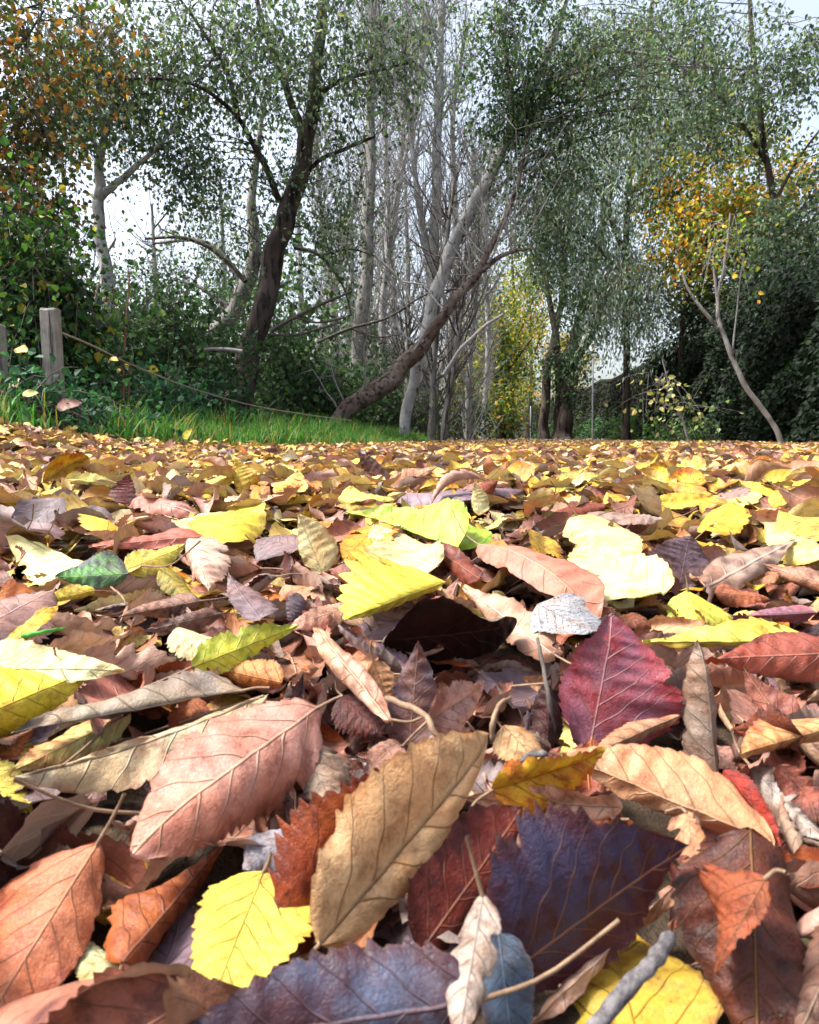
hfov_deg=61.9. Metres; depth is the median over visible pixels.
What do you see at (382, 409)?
shrub
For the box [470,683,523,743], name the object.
fallen leaf
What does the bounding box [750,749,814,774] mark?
fallen leaf
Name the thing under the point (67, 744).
fallen leaf
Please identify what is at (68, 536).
fallen leaf
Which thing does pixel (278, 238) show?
poplar tree
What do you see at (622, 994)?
dead stick
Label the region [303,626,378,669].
fallen leaf
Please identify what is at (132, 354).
shrub
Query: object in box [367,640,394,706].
fallen leaf
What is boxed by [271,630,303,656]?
fallen leaf
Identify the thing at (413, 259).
woodland tree
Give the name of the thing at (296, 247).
dead branch
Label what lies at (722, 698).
fallen leaf
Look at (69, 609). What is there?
fallen leaf
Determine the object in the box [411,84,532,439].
poplar tree
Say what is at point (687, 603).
fallen leaf
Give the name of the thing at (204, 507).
fallen leaf
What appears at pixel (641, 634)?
fallen leaf
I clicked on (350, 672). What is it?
fallen leaf
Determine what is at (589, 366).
field maple
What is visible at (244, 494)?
fallen leaf
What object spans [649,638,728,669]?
fallen leaf
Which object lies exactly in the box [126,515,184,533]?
fallen leaf
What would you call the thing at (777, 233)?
ash tree
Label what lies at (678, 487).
fallen leaf
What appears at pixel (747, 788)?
fallen leaf
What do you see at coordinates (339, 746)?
fallen leaf
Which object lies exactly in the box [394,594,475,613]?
fallen leaf
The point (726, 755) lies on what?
fallen leaf
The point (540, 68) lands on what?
poplar tree
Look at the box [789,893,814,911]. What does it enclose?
fallen leaf
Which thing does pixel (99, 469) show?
fallen leaf
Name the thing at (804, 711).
fallen leaf
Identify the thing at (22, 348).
fallen leaf
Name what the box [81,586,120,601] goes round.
fallen leaf
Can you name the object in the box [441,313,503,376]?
dead branch
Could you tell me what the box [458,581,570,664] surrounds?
fallen leaf
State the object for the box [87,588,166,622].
fallen leaf
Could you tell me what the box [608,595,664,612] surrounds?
fallen leaf
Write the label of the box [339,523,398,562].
fallen leaf
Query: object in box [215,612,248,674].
fallen leaf
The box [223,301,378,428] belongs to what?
shrub
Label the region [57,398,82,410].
fallen leaf
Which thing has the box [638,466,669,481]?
fallen leaf
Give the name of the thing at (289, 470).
fallen leaf
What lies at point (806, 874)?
fallen leaf
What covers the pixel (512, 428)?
shrub
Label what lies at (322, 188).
poplar tree
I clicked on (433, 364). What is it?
poplar tree
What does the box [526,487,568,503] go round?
fallen leaf
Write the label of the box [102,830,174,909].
fallen leaf
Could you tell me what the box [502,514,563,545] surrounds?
fallen leaf
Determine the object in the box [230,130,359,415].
woodland tree
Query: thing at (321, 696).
fallen leaf
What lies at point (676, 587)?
fallen leaf
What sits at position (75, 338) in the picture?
rope
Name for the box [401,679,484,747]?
fallen leaf
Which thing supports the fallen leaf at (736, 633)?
on the leaf litter
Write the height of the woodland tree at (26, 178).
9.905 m
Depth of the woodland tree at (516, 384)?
51.82 m
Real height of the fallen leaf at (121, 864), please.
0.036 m
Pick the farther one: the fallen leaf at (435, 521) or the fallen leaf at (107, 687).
the fallen leaf at (435, 521)
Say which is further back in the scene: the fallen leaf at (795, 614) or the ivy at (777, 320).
the ivy at (777, 320)
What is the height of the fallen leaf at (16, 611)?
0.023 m
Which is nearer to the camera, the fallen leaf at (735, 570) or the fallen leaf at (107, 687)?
the fallen leaf at (107, 687)
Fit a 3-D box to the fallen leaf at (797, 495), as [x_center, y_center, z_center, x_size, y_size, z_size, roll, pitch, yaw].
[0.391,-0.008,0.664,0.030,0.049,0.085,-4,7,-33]
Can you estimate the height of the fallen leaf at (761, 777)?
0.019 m
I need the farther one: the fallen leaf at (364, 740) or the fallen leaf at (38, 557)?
the fallen leaf at (38, 557)
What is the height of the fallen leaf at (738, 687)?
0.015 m
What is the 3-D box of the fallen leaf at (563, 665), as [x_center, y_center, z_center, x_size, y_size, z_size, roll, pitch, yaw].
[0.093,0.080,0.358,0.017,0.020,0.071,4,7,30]
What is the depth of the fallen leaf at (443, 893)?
0.20 m
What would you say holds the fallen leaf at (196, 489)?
on the leaf litter
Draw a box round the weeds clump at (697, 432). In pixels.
[637,393,729,441]
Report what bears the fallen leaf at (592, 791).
on the leaf litter
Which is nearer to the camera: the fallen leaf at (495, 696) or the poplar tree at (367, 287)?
the fallen leaf at (495, 696)
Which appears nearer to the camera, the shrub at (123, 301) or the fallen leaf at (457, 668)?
the fallen leaf at (457, 668)
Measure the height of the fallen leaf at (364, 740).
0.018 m
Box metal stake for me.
[592,358,593,437]
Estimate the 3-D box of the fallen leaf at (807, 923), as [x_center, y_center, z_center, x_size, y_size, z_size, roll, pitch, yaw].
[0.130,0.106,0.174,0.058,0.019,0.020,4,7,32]
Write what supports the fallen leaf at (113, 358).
on the bramble at (92, 410)
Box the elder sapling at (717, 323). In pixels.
[670,194,790,442]
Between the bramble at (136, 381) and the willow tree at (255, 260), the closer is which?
the bramble at (136, 381)
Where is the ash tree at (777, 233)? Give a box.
[604,0,818,349]
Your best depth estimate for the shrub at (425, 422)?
12.68 m
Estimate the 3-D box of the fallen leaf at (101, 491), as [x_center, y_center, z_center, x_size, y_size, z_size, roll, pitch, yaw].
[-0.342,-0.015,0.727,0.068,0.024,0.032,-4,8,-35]
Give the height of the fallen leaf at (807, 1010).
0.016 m
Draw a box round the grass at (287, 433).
[0,372,436,447]
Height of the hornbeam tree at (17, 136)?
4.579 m
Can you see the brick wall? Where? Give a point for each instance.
(610, 380)
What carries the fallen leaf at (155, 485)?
on the leaf litter
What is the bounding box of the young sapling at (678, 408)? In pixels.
[604,358,743,442]
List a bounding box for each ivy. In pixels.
[525,342,723,438]
[531,394,713,440]
[630,225,818,442]
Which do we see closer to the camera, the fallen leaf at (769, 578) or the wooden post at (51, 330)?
the fallen leaf at (769, 578)
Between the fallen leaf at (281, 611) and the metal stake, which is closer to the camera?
the fallen leaf at (281, 611)
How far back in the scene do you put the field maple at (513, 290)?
29.52 m
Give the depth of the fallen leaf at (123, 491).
0.72 m
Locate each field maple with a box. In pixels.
[436,338,493,437]
[458,282,543,438]
[464,223,556,437]
[502,254,563,438]
[538,316,605,399]
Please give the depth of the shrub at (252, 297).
12.70 m
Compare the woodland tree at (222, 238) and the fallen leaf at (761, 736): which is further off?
the woodland tree at (222, 238)
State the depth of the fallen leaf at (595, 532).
0.54 m
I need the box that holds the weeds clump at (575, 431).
[548,411,588,438]
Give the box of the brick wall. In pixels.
[515,285,818,437]
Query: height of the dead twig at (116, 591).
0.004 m
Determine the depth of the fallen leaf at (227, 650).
0.33 m
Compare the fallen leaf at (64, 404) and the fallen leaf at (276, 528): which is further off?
the fallen leaf at (64, 404)
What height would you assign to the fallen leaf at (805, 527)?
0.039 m
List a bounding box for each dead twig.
[110,586,126,604]
[384,695,437,736]
[489,696,511,741]
[520,749,547,762]
[536,637,556,735]
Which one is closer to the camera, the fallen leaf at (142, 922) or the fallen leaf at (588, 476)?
the fallen leaf at (142, 922)
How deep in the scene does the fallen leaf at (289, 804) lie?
0.23 m
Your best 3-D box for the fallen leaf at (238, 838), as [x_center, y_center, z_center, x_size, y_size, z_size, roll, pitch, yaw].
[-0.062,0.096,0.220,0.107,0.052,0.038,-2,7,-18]
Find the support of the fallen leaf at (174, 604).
on the fallen leaf at (138, 630)
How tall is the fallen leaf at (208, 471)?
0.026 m
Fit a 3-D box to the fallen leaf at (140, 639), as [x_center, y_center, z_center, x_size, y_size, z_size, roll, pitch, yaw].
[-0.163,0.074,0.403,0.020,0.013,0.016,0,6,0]
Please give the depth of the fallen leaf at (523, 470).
1.02 m
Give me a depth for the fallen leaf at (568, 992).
0.18 m
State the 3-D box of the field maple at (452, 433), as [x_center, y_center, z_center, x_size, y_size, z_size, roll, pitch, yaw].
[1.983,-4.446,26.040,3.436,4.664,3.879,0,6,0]
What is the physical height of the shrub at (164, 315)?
2.161 m
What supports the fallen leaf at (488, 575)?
on the leaf litter
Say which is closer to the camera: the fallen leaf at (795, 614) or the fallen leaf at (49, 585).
the fallen leaf at (795, 614)
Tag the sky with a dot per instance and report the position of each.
(800, 8)
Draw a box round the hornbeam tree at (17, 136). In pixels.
[0,0,177,302]
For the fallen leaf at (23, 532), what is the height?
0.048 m
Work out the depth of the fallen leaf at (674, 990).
0.18 m
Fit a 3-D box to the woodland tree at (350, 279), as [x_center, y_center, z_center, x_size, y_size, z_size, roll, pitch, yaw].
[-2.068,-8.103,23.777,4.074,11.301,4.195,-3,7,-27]
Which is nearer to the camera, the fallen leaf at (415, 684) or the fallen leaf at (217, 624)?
the fallen leaf at (415, 684)
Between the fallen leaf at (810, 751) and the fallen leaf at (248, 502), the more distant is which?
the fallen leaf at (248, 502)
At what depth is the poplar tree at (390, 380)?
9.14 m
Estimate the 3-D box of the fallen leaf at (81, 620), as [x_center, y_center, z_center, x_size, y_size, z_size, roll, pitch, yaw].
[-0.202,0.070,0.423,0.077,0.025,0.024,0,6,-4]
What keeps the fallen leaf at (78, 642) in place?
on the leaf litter
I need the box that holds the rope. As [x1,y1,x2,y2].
[62,332,350,420]
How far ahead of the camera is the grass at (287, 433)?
4.50 m
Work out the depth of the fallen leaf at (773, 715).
0.26 m
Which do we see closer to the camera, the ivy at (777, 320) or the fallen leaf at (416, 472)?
the fallen leaf at (416, 472)
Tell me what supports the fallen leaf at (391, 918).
on the fallen leaf at (359, 939)
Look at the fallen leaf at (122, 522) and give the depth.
0.64 m
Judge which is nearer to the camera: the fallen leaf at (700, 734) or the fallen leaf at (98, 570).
the fallen leaf at (700, 734)
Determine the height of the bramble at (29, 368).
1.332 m
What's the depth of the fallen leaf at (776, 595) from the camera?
0.47 m
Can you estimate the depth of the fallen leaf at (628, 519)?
0.62 m
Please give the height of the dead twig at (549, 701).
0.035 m
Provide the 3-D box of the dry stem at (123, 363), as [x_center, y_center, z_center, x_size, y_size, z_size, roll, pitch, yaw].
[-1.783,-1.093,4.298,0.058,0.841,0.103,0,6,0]
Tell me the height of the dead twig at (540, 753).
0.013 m
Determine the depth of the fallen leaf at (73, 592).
0.44 m
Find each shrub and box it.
[60,283,145,373]
[68,270,187,408]
[71,265,197,372]
[85,243,248,424]
[138,278,278,426]
[176,264,319,419]
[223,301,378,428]
[268,334,390,429]
[326,345,442,432]
[378,374,482,440]
[436,389,506,439]
[487,404,530,438]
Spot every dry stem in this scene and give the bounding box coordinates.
[80,283,99,362]
[121,271,130,403]
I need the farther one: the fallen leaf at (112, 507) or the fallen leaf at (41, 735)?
the fallen leaf at (112, 507)
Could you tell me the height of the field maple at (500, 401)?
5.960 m
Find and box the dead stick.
[585,930,675,1023]
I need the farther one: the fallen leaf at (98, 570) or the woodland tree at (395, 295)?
the woodland tree at (395, 295)
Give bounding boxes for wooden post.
[0,324,8,394]
[39,308,65,428]
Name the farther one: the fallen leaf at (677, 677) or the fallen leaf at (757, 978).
the fallen leaf at (677, 677)
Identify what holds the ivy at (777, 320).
attached to the brick wall
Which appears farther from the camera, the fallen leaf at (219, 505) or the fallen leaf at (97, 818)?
the fallen leaf at (219, 505)
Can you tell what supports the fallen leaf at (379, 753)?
on the leaf litter
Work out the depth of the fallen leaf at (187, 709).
0.30 m
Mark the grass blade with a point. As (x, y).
(31, 634)
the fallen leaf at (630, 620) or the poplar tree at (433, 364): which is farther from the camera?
the poplar tree at (433, 364)
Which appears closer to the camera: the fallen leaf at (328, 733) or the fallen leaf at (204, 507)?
the fallen leaf at (328, 733)
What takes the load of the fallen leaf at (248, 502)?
on the leaf litter
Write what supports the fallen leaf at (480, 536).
on the leaf litter
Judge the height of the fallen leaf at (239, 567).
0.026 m
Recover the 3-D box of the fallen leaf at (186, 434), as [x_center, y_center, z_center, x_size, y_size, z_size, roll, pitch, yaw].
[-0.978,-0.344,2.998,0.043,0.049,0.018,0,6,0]
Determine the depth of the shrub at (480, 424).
17.98 m
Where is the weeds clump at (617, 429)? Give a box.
[589,398,652,439]
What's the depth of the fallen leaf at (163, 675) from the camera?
0.33 m
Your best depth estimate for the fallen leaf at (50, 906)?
0.19 m
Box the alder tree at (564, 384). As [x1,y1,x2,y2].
[505,171,657,439]
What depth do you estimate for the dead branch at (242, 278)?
9.48 m
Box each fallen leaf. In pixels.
[0,488,20,502]
[0,504,64,555]
[0,579,69,605]
[0,590,57,643]
[0,637,125,682]
[0,666,84,737]
[0,728,35,759]
[0,759,59,808]
[0,760,31,813]
[0,792,106,861]
[0,793,27,849]
[0,793,125,1007]
[0,850,29,888]
[0,962,190,1023]
[2,729,57,759]
[4,721,81,747]
[5,534,200,589]
[6,508,58,552]
[7,606,57,640]
[10,694,267,794]
[11,668,269,733]
[12,713,130,770]
[13,496,66,532]
[13,778,284,848]
[14,345,27,352]
[14,786,106,814]
[16,469,37,494]
[16,824,150,903]
[22,389,38,396]
[25,792,93,860]
[29,452,89,484]
[32,578,65,591]
[46,629,130,654]
[48,491,105,518]
[48,962,180,1023]
[50,610,117,634]
[51,471,115,488]
[53,576,94,616]
[53,640,175,683]
[54,505,115,530]
[54,584,117,601]
[55,550,127,588]
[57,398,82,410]
[59,525,82,542]
[62,664,158,765]
[74,579,226,611]
[74,941,120,980]
[77,514,117,538]
[80,485,113,501]
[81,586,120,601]
[83,462,115,475]
[84,799,138,825]
[85,497,127,512]
[85,530,124,540]
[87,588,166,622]
[89,528,202,549]
[95,861,148,925]
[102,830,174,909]
[103,845,223,970]
[108,474,135,504]
[108,543,185,577]
[109,356,117,360]
[111,571,189,595]
[112,626,152,647]
[113,523,139,555]
[114,616,154,634]
[114,626,158,653]
[116,512,154,527]
[119,593,227,617]
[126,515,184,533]
[127,493,198,518]
[130,694,342,859]
[131,660,214,719]
[143,608,223,632]
[145,475,193,497]
[149,601,225,632]
[149,905,195,966]
[151,622,299,683]
[152,670,223,703]
[156,567,190,595]
[161,693,249,711]
[162,482,183,499]
[163,439,173,448]
[163,968,240,1023]
[167,614,211,660]
[167,698,209,727]
[174,482,220,505]
[178,627,266,660]
[182,428,191,438]
[185,537,231,590]
[186,502,265,543]
[188,485,218,512]
[188,555,282,581]
[189,583,278,599]
[189,918,619,1023]
[190,495,240,512]
[190,852,312,986]
[191,595,267,622]
[192,465,234,482]
[202,485,236,497]
[205,476,233,485]
[210,573,301,607]
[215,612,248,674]
[222,659,283,690]
[223,534,261,550]
[224,489,269,502]
[226,498,272,516]
[226,572,278,620]
[232,459,258,492]
[237,598,302,618]
[237,656,321,699]
[242,829,282,872]
[253,534,298,563]
[262,639,324,699]
[267,680,326,715]
[267,767,379,954]
[268,484,303,505]
[268,521,297,536]
[268,550,293,589]
[271,470,307,492]
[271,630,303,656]
[272,464,308,493]
[272,619,313,644]
[278,673,399,702]
[279,577,336,603]
[280,494,312,509]
[280,664,318,699]
[282,470,336,480]
[283,790,311,823]
[283,922,377,962]
[285,592,306,620]
[288,615,339,662]
[289,673,303,699]
[291,560,327,600]
[291,603,343,630]
[297,513,338,573]
[298,745,351,798]
[301,494,335,513]
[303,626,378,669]
[306,730,488,958]
[308,504,343,520]
[310,897,460,953]
[312,626,422,725]
[320,722,348,751]
[321,664,367,755]
[323,618,363,637]
[323,740,350,757]
[327,519,360,540]
[329,564,350,583]
[330,473,374,490]
[331,679,385,739]
[332,501,379,519]
[336,546,445,619]
[338,486,394,502]
[338,625,407,672]
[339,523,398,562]
[339,596,516,672]
[345,497,468,546]
[345,620,398,646]
[348,756,629,820]
[352,740,372,757]
[358,452,391,475]
[359,721,474,745]
[361,670,498,749]
[362,739,405,774]
[363,605,406,620]
[365,524,444,572]
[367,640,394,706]
[374,895,407,931]
[384,641,437,750]
[387,467,436,488]
[391,488,523,512]
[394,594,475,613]
[397,476,426,488]
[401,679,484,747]
[407,804,522,951]
[425,541,483,583]
[428,657,479,673]
[431,467,500,503]
[432,659,472,677]
[434,524,491,560]
[442,571,490,594]
[445,835,501,1023]
[453,513,604,619]
[458,567,517,599]
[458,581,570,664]
[464,652,541,676]
[466,785,622,820]
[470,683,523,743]
[471,483,489,514]
[471,746,605,813]
[472,661,560,712]
[474,564,545,601]
[476,681,542,728]
[477,662,561,720]
[478,480,497,494]
[478,562,544,599]
[481,932,534,1023]
[485,743,612,795]
[486,799,689,995]
[491,725,547,760]
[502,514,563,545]
[504,553,557,594]
[506,461,534,483]
[506,594,535,608]
[512,606,613,645]
[516,505,627,545]
[522,674,560,690]
[522,712,576,752]
[523,481,559,514]
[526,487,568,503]
[527,529,563,558]
[528,475,575,488]
[529,592,600,634]
[531,674,563,751]
[531,885,674,1023]
[555,501,608,514]
[557,639,582,675]
[558,613,685,745]
[559,743,774,844]
[562,503,642,555]
[567,544,673,600]
[568,472,604,490]
[569,485,621,501]
[570,736,615,819]
[573,933,723,1023]
[587,511,661,524]
[593,812,632,825]
[597,467,620,479]
[598,714,679,746]
[606,495,636,513]
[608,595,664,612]
[608,598,634,613]
[614,612,651,628]
[627,484,661,516]
[633,615,722,657]
[634,628,681,651]
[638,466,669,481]
[640,507,696,535]
[642,529,709,546]
[642,616,797,648]
[646,512,700,526]
[648,536,708,588]
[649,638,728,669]
[660,492,720,508]
[662,716,685,740]
[664,806,705,862]
[665,665,685,712]
[666,480,711,494]
[667,573,730,626]
[667,827,806,930]
[669,466,713,485]
[670,750,818,837]
[670,827,806,1023]
[671,576,713,602]
[676,455,705,469]
[676,656,744,687]
[681,639,718,771]
[693,862,788,975]
[695,502,751,539]
[695,544,763,594]
[699,538,795,593]
[712,587,809,627]
[713,671,770,696]
[714,486,750,498]
[714,686,804,713]
[715,583,768,607]
[716,631,818,682]
[717,704,734,732]
[717,745,736,768]
[718,510,756,545]
[722,768,780,845]
[723,460,750,475]
[724,687,808,724]
[725,491,762,506]
[729,478,773,496]
[730,730,818,839]
[731,702,803,748]
[732,704,818,761]
[734,746,805,769]
[738,718,818,758]
[743,667,818,767]
[745,457,792,481]
[745,605,817,623]
[749,507,792,524]
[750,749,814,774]
[752,571,777,590]
[758,587,812,604]
[762,469,795,482]
[762,477,818,507]
[764,523,818,565]
[764,563,818,591]
[766,576,801,595]
[768,490,789,508]
[773,764,818,823]
[776,510,818,541]
[779,794,804,853]
[779,827,818,919]
[781,845,818,908]
[788,497,818,516]
[789,684,818,705]
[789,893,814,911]
[794,925,818,1023]
[796,907,818,937]
[800,743,818,766]
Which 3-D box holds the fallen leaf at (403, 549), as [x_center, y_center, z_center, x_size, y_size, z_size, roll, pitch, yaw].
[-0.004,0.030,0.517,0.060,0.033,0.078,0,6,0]
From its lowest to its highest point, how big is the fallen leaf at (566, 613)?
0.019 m
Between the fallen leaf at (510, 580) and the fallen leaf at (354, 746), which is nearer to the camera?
the fallen leaf at (354, 746)
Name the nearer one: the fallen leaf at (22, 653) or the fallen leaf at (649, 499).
the fallen leaf at (22, 653)
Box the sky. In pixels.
[0,0,818,437]
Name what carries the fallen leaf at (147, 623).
on the leaf litter
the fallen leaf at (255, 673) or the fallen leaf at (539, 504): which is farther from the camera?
the fallen leaf at (539, 504)
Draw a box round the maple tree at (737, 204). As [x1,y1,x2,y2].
[610,97,818,421]
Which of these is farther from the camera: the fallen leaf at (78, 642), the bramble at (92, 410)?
the bramble at (92, 410)
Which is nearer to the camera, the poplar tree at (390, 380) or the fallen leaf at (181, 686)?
the fallen leaf at (181, 686)
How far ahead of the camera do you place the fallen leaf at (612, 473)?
1.01 m
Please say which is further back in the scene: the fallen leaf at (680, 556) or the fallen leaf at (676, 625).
the fallen leaf at (680, 556)
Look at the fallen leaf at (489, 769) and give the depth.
0.25 m
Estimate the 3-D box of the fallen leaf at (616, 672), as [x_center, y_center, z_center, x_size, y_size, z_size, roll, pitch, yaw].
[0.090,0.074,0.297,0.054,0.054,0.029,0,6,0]
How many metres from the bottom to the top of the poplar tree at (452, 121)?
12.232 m
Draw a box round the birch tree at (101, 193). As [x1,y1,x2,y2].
[1,24,247,349]
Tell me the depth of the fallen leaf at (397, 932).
0.20 m
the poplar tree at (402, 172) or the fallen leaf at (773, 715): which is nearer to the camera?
the fallen leaf at (773, 715)
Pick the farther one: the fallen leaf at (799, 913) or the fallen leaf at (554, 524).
the fallen leaf at (554, 524)
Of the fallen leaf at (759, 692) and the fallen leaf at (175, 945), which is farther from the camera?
the fallen leaf at (759, 692)
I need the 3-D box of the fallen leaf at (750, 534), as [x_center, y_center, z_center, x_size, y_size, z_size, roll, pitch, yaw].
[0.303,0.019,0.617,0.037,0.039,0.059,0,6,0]
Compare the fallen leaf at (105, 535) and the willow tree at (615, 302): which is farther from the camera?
the willow tree at (615, 302)
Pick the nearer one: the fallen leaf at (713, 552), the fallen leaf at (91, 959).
the fallen leaf at (91, 959)
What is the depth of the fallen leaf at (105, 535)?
0.55 m
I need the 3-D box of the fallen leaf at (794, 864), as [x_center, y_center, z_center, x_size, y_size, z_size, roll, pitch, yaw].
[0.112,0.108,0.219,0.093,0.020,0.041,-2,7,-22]
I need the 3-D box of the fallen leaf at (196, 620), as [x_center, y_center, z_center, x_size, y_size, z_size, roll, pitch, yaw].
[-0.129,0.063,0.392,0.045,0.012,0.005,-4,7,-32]
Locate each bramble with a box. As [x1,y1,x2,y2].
[0,332,170,440]
[6,319,105,408]
[29,343,193,439]
[64,325,202,423]
[121,336,246,426]
[178,362,285,427]
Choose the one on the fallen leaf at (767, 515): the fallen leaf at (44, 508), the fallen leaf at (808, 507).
the fallen leaf at (808, 507)
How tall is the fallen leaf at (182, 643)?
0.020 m
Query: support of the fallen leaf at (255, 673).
on the fallen leaf at (321, 696)
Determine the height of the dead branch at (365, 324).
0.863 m
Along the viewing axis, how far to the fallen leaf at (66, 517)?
0.61 m
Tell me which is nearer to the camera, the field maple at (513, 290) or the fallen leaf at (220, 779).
the fallen leaf at (220, 779)
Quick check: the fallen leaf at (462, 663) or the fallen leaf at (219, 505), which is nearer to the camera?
the fallen leaf at (462, 663)
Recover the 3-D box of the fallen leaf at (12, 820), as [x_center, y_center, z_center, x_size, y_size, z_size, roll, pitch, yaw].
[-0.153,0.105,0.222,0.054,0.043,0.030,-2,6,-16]
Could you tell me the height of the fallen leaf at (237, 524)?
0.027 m
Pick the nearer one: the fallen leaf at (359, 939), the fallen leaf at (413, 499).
the fallen leaf at (359, 939)
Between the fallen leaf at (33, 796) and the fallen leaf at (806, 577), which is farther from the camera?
the fallen leaf at (806, 577)
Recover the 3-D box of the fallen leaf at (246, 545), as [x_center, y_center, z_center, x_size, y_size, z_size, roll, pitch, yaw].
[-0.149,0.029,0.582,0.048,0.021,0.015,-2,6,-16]
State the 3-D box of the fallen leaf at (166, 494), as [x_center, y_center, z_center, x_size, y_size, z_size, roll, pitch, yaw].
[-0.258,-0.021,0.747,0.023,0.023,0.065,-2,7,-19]
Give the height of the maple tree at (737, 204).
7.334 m
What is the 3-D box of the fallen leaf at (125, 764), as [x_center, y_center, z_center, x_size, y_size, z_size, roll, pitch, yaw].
[-0.123,0.101,0.266,0.125,0.038,0.064,0,6,0]
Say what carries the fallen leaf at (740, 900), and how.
on the fallen leaf at (757, 978)
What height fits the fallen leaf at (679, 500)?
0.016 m
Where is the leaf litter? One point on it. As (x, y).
(142, 462)
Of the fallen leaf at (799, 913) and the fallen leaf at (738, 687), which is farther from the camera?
the fallen leaf at (738, 687)
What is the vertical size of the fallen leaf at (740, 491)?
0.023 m
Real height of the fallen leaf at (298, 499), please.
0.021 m
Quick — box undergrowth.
[0,201,452,436]
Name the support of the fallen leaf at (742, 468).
on the leaf litter
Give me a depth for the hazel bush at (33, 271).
3.99 m
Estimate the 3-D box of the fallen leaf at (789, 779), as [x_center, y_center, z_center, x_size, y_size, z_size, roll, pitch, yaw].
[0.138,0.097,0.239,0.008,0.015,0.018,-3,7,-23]
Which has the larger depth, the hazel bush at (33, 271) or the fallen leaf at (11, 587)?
the hazel bush at (33, 271)
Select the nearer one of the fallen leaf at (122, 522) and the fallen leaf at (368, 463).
the fallen leaf at (122, 522)
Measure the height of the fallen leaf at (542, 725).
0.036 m
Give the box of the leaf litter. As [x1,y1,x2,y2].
[0,416,818,1023]
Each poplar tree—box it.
[0,0,455,431]
[262,46,373,402]
[285,112,398,366]
[298,13,597,429]
[304,0,440,423]
[315,0,473,379]
[318,0,453,421]
[341,0,484,429]
[345,74,525,440]
[349,0,455,395]
[399,0,810,437]
[401,0,504,438]
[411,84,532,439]
[411,116,537,412]
[453,116,534,438]
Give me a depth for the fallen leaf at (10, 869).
0.20 m
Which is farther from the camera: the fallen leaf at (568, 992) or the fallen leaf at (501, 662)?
the fallen leaf at (501, 662)
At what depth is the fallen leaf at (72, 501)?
0.69 m
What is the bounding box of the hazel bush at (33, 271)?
[0,135,159,416]
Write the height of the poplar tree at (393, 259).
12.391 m
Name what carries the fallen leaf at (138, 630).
on the leaf litter
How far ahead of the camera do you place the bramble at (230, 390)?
6.99 m
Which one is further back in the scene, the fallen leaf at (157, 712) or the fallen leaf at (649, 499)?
the fallen leaf at (649, 499)
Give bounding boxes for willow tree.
[97,102,273,354]
[488,0,798,439]
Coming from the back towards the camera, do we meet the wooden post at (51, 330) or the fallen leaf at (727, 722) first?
the wooden post at (51, 330)
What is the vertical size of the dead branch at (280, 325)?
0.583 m
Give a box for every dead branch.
[144,211,247,282]
[163,347,242,366]
[269,291,351,336]
[293,245,373,315]
[317,288,457,343]
[374,255,449,358]
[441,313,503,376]
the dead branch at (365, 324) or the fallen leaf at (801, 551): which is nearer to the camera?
the fallen leaf at (801, 551)
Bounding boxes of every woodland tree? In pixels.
[0,18,66,235]
[35,144,126,290]
[79,168,219,325]
[157,121,273,339]
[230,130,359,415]
[294,137,385,379]
[310,173,438,393]
[358,133,460,399]
[505,265,539,428]
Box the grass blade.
[21,627,65,638]
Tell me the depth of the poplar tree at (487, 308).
19.93 m
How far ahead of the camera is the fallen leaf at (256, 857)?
0.21 m
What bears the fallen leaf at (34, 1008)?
on the fallen leaf at (175, 945)
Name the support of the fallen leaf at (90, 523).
on the leaf litter
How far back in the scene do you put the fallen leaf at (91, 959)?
0.18 m
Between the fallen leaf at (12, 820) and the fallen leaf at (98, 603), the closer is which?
the fallen leaf at (12, 820)
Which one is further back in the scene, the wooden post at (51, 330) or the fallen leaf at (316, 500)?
the wooden post at (51, 330)
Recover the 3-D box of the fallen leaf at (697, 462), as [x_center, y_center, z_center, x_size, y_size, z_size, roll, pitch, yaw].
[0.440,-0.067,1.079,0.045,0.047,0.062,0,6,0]
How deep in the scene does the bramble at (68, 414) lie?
2.98 m

